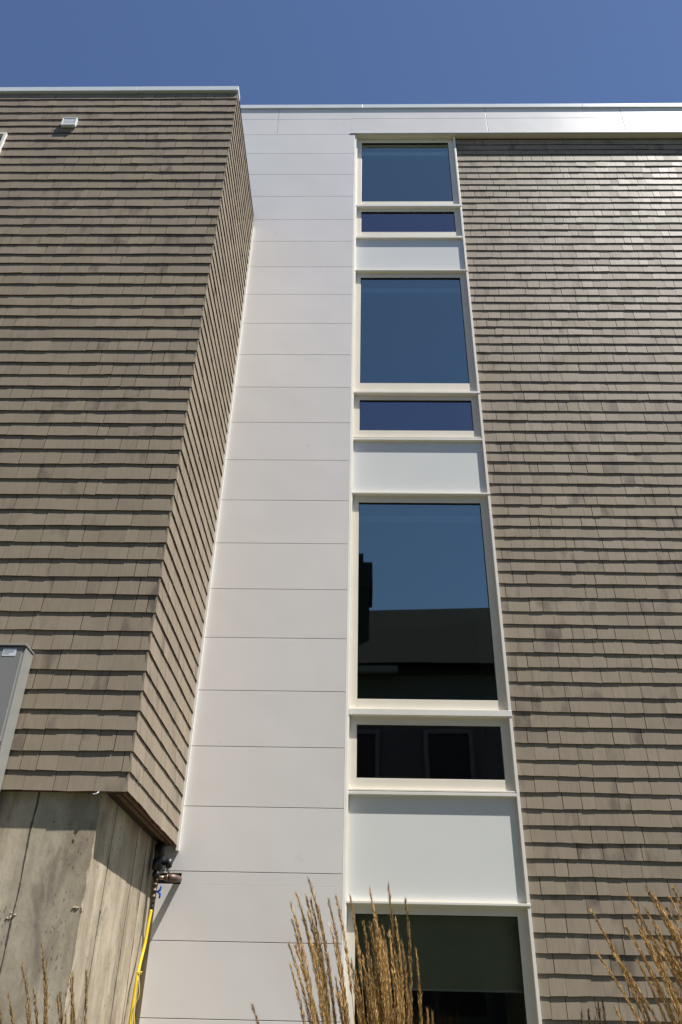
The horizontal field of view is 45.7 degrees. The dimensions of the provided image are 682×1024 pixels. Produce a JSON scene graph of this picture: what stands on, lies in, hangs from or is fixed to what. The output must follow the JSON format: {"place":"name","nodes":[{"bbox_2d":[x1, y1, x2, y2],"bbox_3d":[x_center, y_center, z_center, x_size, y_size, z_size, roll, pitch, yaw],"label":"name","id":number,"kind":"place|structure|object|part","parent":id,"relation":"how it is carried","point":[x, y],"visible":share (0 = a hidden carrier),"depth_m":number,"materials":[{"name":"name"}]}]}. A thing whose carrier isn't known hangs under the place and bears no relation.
{"place":"outdoors","nodes":[
{"label":"outdoors","id":0,"kind":"place"},
{"bbox_2d":[0,938,88,1023],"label":"feather reed grass","id":1,"kind":"object","parent":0,"point":[61,1016],"depth_m":1.88,"materials":[{"name":"brown plant"}]},
{"bbox_2d":[0,0,681,104],"label":"sky","id":2,"kind":"structure","parent":0,"point":[277,52],"materials":[{"name":"blue"}]},
{"bbox_2d":[250,877,433,1023],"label":"feather reed grass","id":3,"kind":"object","parent":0,"point":[381,972],"depth_m":1.86,"materials":[{"name":"brown plant"}]},
{"bbox_2d":[133,103,681,1023],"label":"apartment building","id":4,"kind":"structure","parent":0,"point":[441,679],"depth_m":7.33,"materials":[{"name":"white metal"}]},
{"bbox_2d":[357,139,458,203],"bbox_3d":[0.824,-4.263,10.253,1.242,1.357,0.136,0,-33,1],"label":"window","id":5,"kind":"structure","parent":4,"relation":"in","point":[361,155],"depth_m":10.50,"materials":[{"name":"beige paint"}]},
{"bbox_2d":[356,209,461,235],"bbox_3d":[0.804,-3.459,9.675,1.242,0.537,0.046,0,-33,1],"label":"window","id":6,"kind":"structure","parent":4,"relation":"in","point":[359,212],"depth_m":9.72,"materials":[{"name":"beige paint"}]},
{"bbox_2d":[354,273,476,390],"bbox_3d":[0.771,-1.938,8.738,1.242,1.804,0.136,0,-33,1],"label":"window","id":7,"kind":"structure","parent":4,"relation":"in","point":[360,292],"depth_m":8.88,"materials":[{"name":"beige paint"}]},
{"bbox_2d":[353,395,480,436],"bbox_3d":[0.747,-0.953,8.042,1.242,0.553,0.046,0,-33,1],"label":"window","id":8,"kind":"structure","parent":4,"relation":"in","point":[358,399],"depth_m":8.04,"materials":[{"name":"beige paint"}]},
{"bbox_2d":[350,496,506,709],"bbox_3d":[0.710,0.733,6.998,1.242,2.051,0.136,0,-33,1],"label":"window","id":9,"kind":"structure","parent":4,"relation":"in","point":[358,520],"depth_m":7.02,"materials":[{"name":"beige paint"}]},
{"bbox_2d":[349,716,514,790],"bbox_3d":[0.683,1.849,6.216,1.242,0.565,0.046,0,-33,1],"label":"window","id":10,"kind":"structure","parent":4,"relation":"in","point":[355,782],"depth_m":6.16,"materials":[{"name":"beige paint"}]},
{"bbox_2d":[346,904,537,1023],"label":"window","id":11,"kind":"structure","parent":4,"relation":"in","point":[459,948],"depth_m":5.55,"materials":[{"name":"beige paint"}]},
{"label":"ground","id":12,"kind":"structure","parent":0,"visible":0},
{"bbox_2d":[0,86,253,1023],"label":"shingled wing","id":13,"kind":"structure","parent":12,"relation":"on","point":[126,227],"depth_m":5.87,"materials":[{"name":"brown wood"}]},
{"bbox_2d":[0,132,7,151],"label":"window","id":14,"kind":"structure","parent":13,"relation":"in","point":[3,135],"depth_m":7.91,"materials":[{"name":"metal"}]},
{"bbox_2d":[0,644,33,789],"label":"utility cabinet","id":15,"kind":"object","parent":13,"relation":"attached to","point":[15,661],"visible":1,"depth_m":4.71,"materials":[{"name":"grey metal"}]},
{"bbox_3d":[-2.351,1.241,4.545,0.932,1.052,0.027,0,-33,1],"label":"door","id":16,"kind":"part","parent":15,"relation":"part of","materials":[{"name":"grey paint"}]},
{"bbox_2d":[150,839,181,910],"bbox_3d":[-1.182,2.507,5.576,0.265,0.452,0.135,28,-41,-34],"label":"water pipe","id":17,"kind":"object","parent":13,"relation":"attached to","point":[159,862],"visible":0.99,"depth_m":5.55,"materials":[{"name":"metal"}]},
{"bbox_2d":[128,910,151,1023],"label":"garden hose","id":18,"kind":"object","parent":17,"relation":"hanging from","point":[138,972],"visible":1,"depth_m":5.11,"materials":[{"name":"yellow rubber"}]},
{"bbox_2d":[580,996,605,1023],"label":"young shrub","id":19,"kind":"object","parent":12,"relation":"on","point":[599,1015],"visible":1,"depth_m":2.12,"materials":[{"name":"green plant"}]},
{"bbox_2d":[590,885,681,1023],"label":"feather reed grass","id":20,"kind":"object","parent":12,"relation":"on","point":[662,969],"depth_m":1.86,"materials":[{"name":"brown plant"}]}
]}

